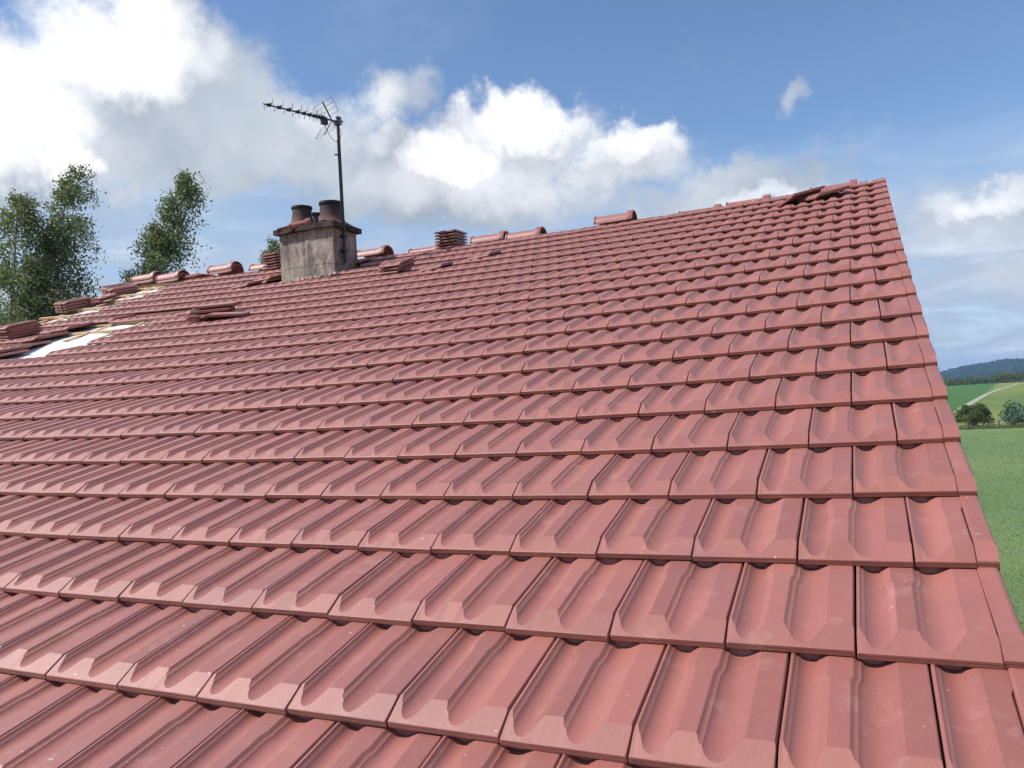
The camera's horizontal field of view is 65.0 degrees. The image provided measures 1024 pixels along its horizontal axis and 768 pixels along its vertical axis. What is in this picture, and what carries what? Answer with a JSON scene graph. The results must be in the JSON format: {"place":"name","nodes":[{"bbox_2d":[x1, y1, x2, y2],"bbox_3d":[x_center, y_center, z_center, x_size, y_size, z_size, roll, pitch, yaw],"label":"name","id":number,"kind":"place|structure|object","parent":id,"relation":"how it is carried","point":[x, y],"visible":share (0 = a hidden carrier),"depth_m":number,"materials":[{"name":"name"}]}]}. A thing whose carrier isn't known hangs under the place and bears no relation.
{"place":"outdoors","nodes":[
{"label":"outdoors","id":0,"kind":"place"},
{"bbox_2d":[0,0,1023,371],"label":"sky","id":1,"kind":"structure","parent":0,"point":[476,118],"materials":[{"name":"blue"}]},
{"bbox_2d":[946,382,1023,632],"bbox_3d":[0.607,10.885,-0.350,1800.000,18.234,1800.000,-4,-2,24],"label":"ground","id":2,"kind":"structure","parent":0,"point":[961,395],"depth_m":54.16,"materials":[{"name":"green plant"}]},
{"bbox_2d":[0,188,103,325],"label":"birch tree","id":3,"kind":"object","parent":2,"relation":"on","point":[27,219],"visible":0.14,"depth_m":20.74,"materials":[{"name":"green plant"}]},
{"bbox_2d":[0,163,109,324],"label":"birch tree","id":4,"kind":"object","parent":2,"relation":"on","point":[66,192],"visible":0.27,"depth_m":21.45,"materials":[{"name":"green plant"}]},
{"bbox_2d":[113,168,212,300],"bbox_3d":[-10.362,0.781,21.666,5.038,12.978,2.926,-3,-2,-10],"label":"birch tree","id":5,"kind":"object","parent":2,"relation":"on","point":[161,243],"visible":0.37,"depth_m":21.47,"materials":[{"name":"green plant"}]},
{"bbox_2d":[258,234,279,270],"bbox_3d":[-7.156,1.184,25.936,3.438,12.053,2.895,-3,-2,-3],"label":"birch tree","id":6,"kind":"object","parent":2,"relation":"on","point":[271,248],"visible":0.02,"depth_m":25.84,"materials":[{"name":"green plant"}]},
{"bbox_2d":[0,178,1023,767],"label":"farmhouse","id":7,"kind":"object","parent":2,"relation":"on","point":[696,488],"visible":0.98,"depth_m":2.66,"materials":[{"name":"red ceramic"}]},
{"bbox_2d":[0,344,31,352],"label":"loose tile","id":8,"kind":"object","parent":7,"relation":"on","point":[14,348],"visible":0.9,"depth_m":8.49,"materials":[{"name":"red ceramic"}]},
{"bbox_2d":[0,330,39,340],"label":"loose tile","id":9,"kind":"object","parent":7,"relation":"on","point":[16,336],"visible":0.71,"depth_m":9.24,"materials":[{"name":"red ceramic"}]},
{"bbox_2d":[0,327,41,337],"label":"loose tile","id":10,"kind":"object","parent":9,"relation":"on","point":[20,332],"visible":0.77,"depth_m":9.26,"materials":[{"name":"red ceramic"}]},
{"bbox_2d":[0,324,41,335],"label":"loose tile","id":11,"kind":"object","parent":10,"relation":"on","point":[21,329],"visible":0.69,"depth_m":9.27,"materials":[{"name":"red ceramic"}]},
{"bbox_2d":[0,322,39,332],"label":"loose tile","id":12,"kind":"object","parent":11,"relation":"on","point":[18,327],"visible":0.71,"depth_m":9.26,"materials":[{"name":"red ceramic"}]},
{"bbox_2d":[0,320,37,330],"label":"loose tile","id":13,"kind":"object","parent":12,"relation":"on","point":[11,325],"visible":1,"depth_m":9.31,"materials":[{"name":"red ceramic"}]},
{"bbox_2d":[18,331,68,342],"bbox_3d":[-5.263,-0.525,9.035,0.268,0.081,0.430,-6,17,26],"label":"loose tile","id":14,"kind":"object","parent":7,"relation":"on","point":[35,338],"visible":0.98,"depth_m":8.91,"materials":[{"name":"red ceramic"}]},
{"bbox_2d":[50,322,93,332],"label":"loose tile","id":15,"kind":"object","parent":7,"relation":"on","point":[70,327],"visible":1,"depth_m":9.30,"materials":[{"name":"red ceramic"}]},
{"bbox_2d":[53,296,95,312],"bbox_3d":[-6.103,-1.107,11.217,0.268,0.210,0.444,1,21,31],"label":"tile pack","id":16,"kind":"object","parent":7,"relation":"on","point":[66,306],"visible":1,"depth_m":11.11,"materials":[{"name":"red ceramic"}]},
{"bbox_2d":[88,296,116,303],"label":"loose tile","id":17,"kind":"object","parent":7,"relation":"on","point":[101,300],"visible":0.84,"depth_m":11.22,"materials":[{"name":"red ceramic"}]},
{"bbox_2d":[86,293,116,300],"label":"loose tile","id":18,"kind":"object","parent":17,"relation":"on","point":[103,296],"visible":0.9,"depth_m":11.24,"materials":[{"name":"red ceramic"}]},
{"bbox_2d":[100,282,138,295],"bbox_3d":[-5.827,-1.392,11.946,0.268,0.210,0.444,14,29,34],"label":"tile pack","id":19,"kind":"object","parent":7,"relation":"on","point":[124,288],"visible":0.8,"depth_m":11.88,"materials":[{"name":"red ceramic"}]},
{"bbox_2d":[132,274,158,284],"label":"ridge tile","id":20,"kind":"object","parent":7,"relation":"on","point":[148,281],"visible":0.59,"depth_m":12.31,"materials":[{"name":"red ceramic"}]},
{"bbox_2d":[130,271,162,281],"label":"ridge tile","id":21,"kind":"object","parent":20,"relation":"on","point":[142,277],"visible":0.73,"depth_m":12.32,"materials":[{"name":"red ceramic"}]},
{"bbox_2d":[156,273,189,283],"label":"ridge tile","id":22,"kind":"object","parent":7,"relation":"on","point":[180,277],"visible":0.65,"depth_m":12.13,"materials":[{"name":"red ceramic"}]},
{"bbox_2d":[155,270,189,280],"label":"ridge tile","id":23,"kind":"object","parent":22,"relation":"on","point":[165,276],"visible":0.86,"depth_m":12.11,"materials":[{"name":"red ceramic"}]},
{"bbox_2d":[183,273,215,278],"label":"loose tile","id":24,"kind":"object","parent":7,"relation":"on","point":[195,275],"visible":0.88,"depth_m":11.99,"materials":[{"name":"red ceramic"}]},
{"bbox_2d":[185,310,234,320],"bbox_3d":[-3.097,-0.701,8.261,0.430,0.081,0.268,-12,11,-3],"label":"loose tile","id":25,"kind":"object","parent":7,"relation":"on","point":[198,316],"visible":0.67,"depth_m":8.12,"materials":[{"name":"red ceramic"}]},
{"bbox_2d":[187,306,234,315],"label":"loose tile","id":26,"kind":"object","parent":25,"relation":"on","point":[219,309],"visible":0.99,"depth_m":8.20,"materials":[{"name":"red ceramic"}]},
{"bbox_2d":[192,300,241,310],"bbox_3d":[-3.055,-0.808,8.330,0.430,0.081,0.268,-13,11,-1],"label":"loose tile","id":27,"kind":"object","parent":26,"relation":"on","point":[222,304],"visible":1,"depth_m":8.21,"materials":[{"name":"red ceramic"}]},
{"bbox_2d":[201,311,249,318],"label":"loose tile","id":28,"kind":"object","parent":7,"relation":"on","point":[229,313],"visible":0.99,"depth_m":8.00,"materials":[{"name":"red ceramic"}]},
{"bbox_2d":[207,264,243,275],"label":"ridge tile","id":29,"kind":"object","parent":7,"relation":"on","point":[236,268],"visible":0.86,"depth_m":11.79,"materials":[{"name":"red ceramic"}]},
{"bbox_2d":[207,261,243,271],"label":"ridge tile","id":30,"kind":"object","parent":29,"relation":"on","point":[220,267],"visible":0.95,"depth_m":11.71,"materials":[{"name":"red ceramic"}]},
{"bbox_2d":[230,280,262,288],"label":"loose tile","id":31,"kind":"object","parent":7,"relation":"on","point":[245,285],"visible":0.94,"depth_m":10.12,"materials":[{"name":"red ceramic"}]},
{"bbox_2d":[252,274,280,281],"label":"loose tile","id":32,"kind":"object","parent":31,"relation":"on","point":[268,277],"visible":0.74,"depth_m":10.38,"materials":[{"name":"red ceramic"}]},
{"bbox_2d":[248,264,273,270],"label":"ridge tile","id":33,"kind":"object","parent":7,"relation":"on","point":[253,267],"visible":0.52,"depth_m":11.47,"materials":[{"name":"red ceramic"}]},
{"bbox_2d":[289,218,311,229],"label":"broken tile","id":34,"kind":"object","parent":7,"relation":"on","point":[306,221],"visible":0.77,"depth_m":9.96,"materials":[{"name":"ceramic"}]},
{"bbox_2d":[263,97,347,262],"bbox_3d":[-2.457,-2.479,9.669,1.070,1.973,0.416,-2,-2,-45],"label":"tv aerial","id":35,"kind":"object","parent":7,"relation":"attached to","point":[338,121],"visible":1,"depth_m":9.96,"materials":[{"name":"metal"}]},
{"bbox_2d":[354,257,375,263],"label":"loose tile","id":36,"kind":"object","parent":7,"relation":"on","point":[361,260],"visible":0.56,"depth_m":10.30,"materials":[{"name":"red ceramic"}]},
{"bbox_2d":[357,245,393,257],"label":"ridge tile","id":37,"kind":"object","parent":7,"relation":"on","point":[383,250],"visible":0.86,"depth_m":10.73,"materials":[{"name":"red ceramic"}]},
{"bbox_2d":[376,263,414,274],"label":"loose tile","id":38,"kind":"object","parent":7,"relation":"on","point":[393,271],"visible":0.66,"depth_m":9.01,"materials":[{"name":"red ceramic"}]},
{"bbox_2d":[378,259,416,271],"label":"loose tile","id":39,"kind":"object","parent":38,"relation":"on","point":[396,267],"visible":0.62,"depth_m":9.01,"materials":[{"name":"red ceramic"}]},
{"bbox_2d":[378,256,415,267],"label":"loose tile","id":40,"kind":"object","parent":39,"relation":"on","point":[395,262],"visible":1,"depth_m":9.03,"materials":[{"name":"red ceramic"}]},
{"bbox_2d":[407,244,439,252],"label":"ridge tile","id":41,"kind":"object","parent":7,"relation":"on","point":[423,249],"visible":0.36,"depth_m":10.48,"materials":[{"name":"red ceramic"}]},
{"bbox_2d":[419,260,456,271],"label":"loose tile","id":42,"kind":"object","parent":7,"relation":"on","point":[434,267],"visible":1,"depth_m":8.62,"materials":[{"name":"red ceramic"}]},
{"bbox_2d":[467,249,502,260],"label":"loose tile","id":43,"kind":"object","parent":7,"relation":"on","point":[483,255],"visible":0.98,"depth_m":8.75,"materials":[{"name":"red ceramic"}]},
{"bbox_2d":[469,231,507,243],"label":"ridge tile","id":44,"kind":"object","parent":7,"relation":"on","point":[500,235],"visible":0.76,"depth_m":10.09,"materials":[{"name":"red ceramic"}]},
{"bbox_2d":[505,226,546,239],"bbox_3d":[0.175,-1.854,9.956,0.470,0.127,0.276,-4,-2,24],"label":"ridge tile","id":45,"kind":"object","parent":7,"relation":"on","point":[538,230],"visible":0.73,"depth_m":9.88,"materials":[{"name":"red ceramic"}]},
{"bbox_2d":[593,210,636,224],"bbox_3d":[1.211,-1.947,9.439,0.470,0.127,0.276,-4,-2,23],"label":"ridge tile","id":46,"kind":"object","parent":7,"relation":"on","point":[629,215],"visible":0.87,"depth_m":9.37,"materials":[{"name":"red ceramic"}]},
{"bbox_2d":[678,204,721,212],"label":"ridge tile","id":47,"kind":"object","parent":7,"relation":"on","point":[716,205],"visible":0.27,"depth_m":9.04,"materials":[{"name":"red ceramic"}]},
{"bbox_2d":[725,195,770,205],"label":"ridge tile","id":48,"kind":"object","parent":7,"relation":"on","point":[749,201],"visible":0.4,"depth_m":8.84,"materials":[{"name":"red ceramic"}]},
{"bbox_2d":[777,185,824,207],"bbox_3d":[2.819,-1.823,7.877,0.430,0.081,0.268,-25,-5,-20],"label":"loose tile","id":49,"kind":"object","parent":7,"relation":"on","point":[794,198],"visible":0.71,"depth_m":7.81,"materials":[{"name":"red ceramic"}]},
{"bbox_2d":[796,185,849,202],"bbox_3d":[3.012,-1.839,7.793,0.430,0.081,0.268,-25,12,-18],"label":"loose tile","id":50,"kind":"object","parent":7,"relation":"on","point":[822,193],"visible":1,"depth_m":7.71,"materials":[{"name":"red ceramic"}]},
{"bbox_2d":[810,179,857,189],"bbox_3d":[3.418,-2.074,8.547,0.470,0.127,0.276,-4,-2,24],"label":"ridge tile","id":51,"kind":"object","parent":7,"relation":"on","point":[854,181],"visible":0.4,"depth_m":8.44,"materials":[{"name":"red ceramic"}]},
{"bbox_2d":[953,403,994,425],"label":"bush","id":52,"kind":"object","parent":2,"relation":"on","point":[973,417],"visible":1,"depth_m":111.84,"materials":[{"name":"green plant"}]},
{"bbox_2d":[943,372,1023,385],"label":"field edge woodland","id":53,"kind":"object","parent":2,"relation":"on","point":[1001,377],"visible":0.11,"depth_m":414.57,"materials":[{"name":"green plant"}]},
{"bbox_2d":[959,424,1023,429],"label":"verge grass","id":54,"kind":"structure","parent":2,"relation":"on","point":[993,426],"depth_m":104.05,"materials":[{"name":"green plant"}]},
{"bbox_2d":[967,420,1023,429],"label":"pasture fence","id":55,"kind":"object","parent":2,"relation":"on","point":[998,425],"visible":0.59,"depth_m":102.48,"materials":[{"name":"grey wood"}]},
{"bbox_2d":[998,400,1023,424],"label":"bush","id":56,"kind":"object","parent":2,"relation":"on","point":[1014,414],"visible":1,"depth_m":108.37,"materials":[{"name":"green plant"}]},
{"bbox_2d":[953,383,1021,416],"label":"track","id":57,"kind":"structure","parent":0,"point":[977,399],"depth_m":211.43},
{"bbox_3d":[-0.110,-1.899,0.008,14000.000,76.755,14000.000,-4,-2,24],"label":"hill","id":58,"kind":"structure","parent":0,"visible":0},
{"bbox_2d":[940,358,1023,383],"bbox_3d":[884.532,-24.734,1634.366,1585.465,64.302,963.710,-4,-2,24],"label":"hill woodland","id":59,"kind":"object","parent":58,"relation":"on","point":[989,369],"visible":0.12,"depth_m":1713.95,"materials":[{"name":"green plant"}]},
{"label":"loose tile","id":60,"kind":"object","parent":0,"visible":0},
{"bbox_2d":[436,244,460,248],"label":"loose tile","id":61,"kind":"object","parent":60,"relation":"on","point":[455,245],"visible":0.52,"depth_m":10.14,"materials":[{"name":"red ceramic"}]},
{"bbox_2d":[436,241,466,246],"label":"loose tile","id":62,"kind":"object","parent":61,"relation":"on","point":[451,243],"visible":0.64,"depth_m":10.18,"materials":[{"name":"red ceramic"}]},
{"bbox_2d":[435,238,467,243],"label":"loose tile","id":63,"kind":"object","parent":62,"relation":"on","point":[451,240],"visible":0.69,"depth_m":10.18,"materials":[{"name":"red ceramic"}]},
{"bbox_2d":[435,235,467,240],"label":"loose tile","id":64,"kind":"object","parent":63,"relation":"on","point":[452,237],"visible":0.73,"depth_m":10.17,"materials":[{"name":"red ceramic"}]},
{"bbox_2d":[435,232,466,237],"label":"loose tile","id":65,"kind":"object","parent":64,"relation":"on","point":[451,234],"visible":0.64,"depth_m":10.16,"materials":[{"name":"red ceramic"}]},
{"bbox_2d":[434,229,466,234],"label":"loose tile","id":66,"kind":"object","parent":65,"relation":"on","point":[451,231],"visible":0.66,"depth_m":10.16,"materials":[{"name":"red ceramic"}]},
{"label":"loose tile","id":67,"kind":"object","parent":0,"visible":0},
{"bbox_2d":[262,266,280,269],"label":"loose tile","id":68,"kind":"object","parent":67,"relation":"on","point":[273,268],"visible":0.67,"depth_m":11.25,"materials":[{"name":"red ceramic"}]},
{"bbox_2d":[262,263,280,267],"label":"loose tile","id":69,"kind":"object","parent":68,"relation":"on","point":[274,265],"visible":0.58,"depth_m":11.25,"materials":[{"name":"red ceramic"}]},
{"bbox_2d":[262,260,280,264],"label":"loose tile","id":70,"kind":"object","parent":69,"relation":"on","point":[273,262],"visible":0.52,"depth_m":11.24,"materials":[{"name":"red ceramic"}]},
{"bbox_2d":[261,257,280,261],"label":"loose tile","id":71,"kind":"object","parent":70,"relation":"on","point":[273,259],"visible":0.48,"depth_m":11.25,"materials":[{"name":"red ceramic"}]},
{"bbox_2d":[261,255,280,259],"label":"loose tile","id":72,"kind":"object","parent":71,"relation":"on","point":[271,257],"visible":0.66,"depth_m":11.24,"materials":[{"name":"red ceramic"}]},
{"bbox_2d":[260,252,279,256],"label":"loose tile","id":73,"kind":"object","parent":72,"relation":"on","point":[271,254],"visible":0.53,"depth_m":11.24,"materials":[{"name":"red ceramic"}]}
]}

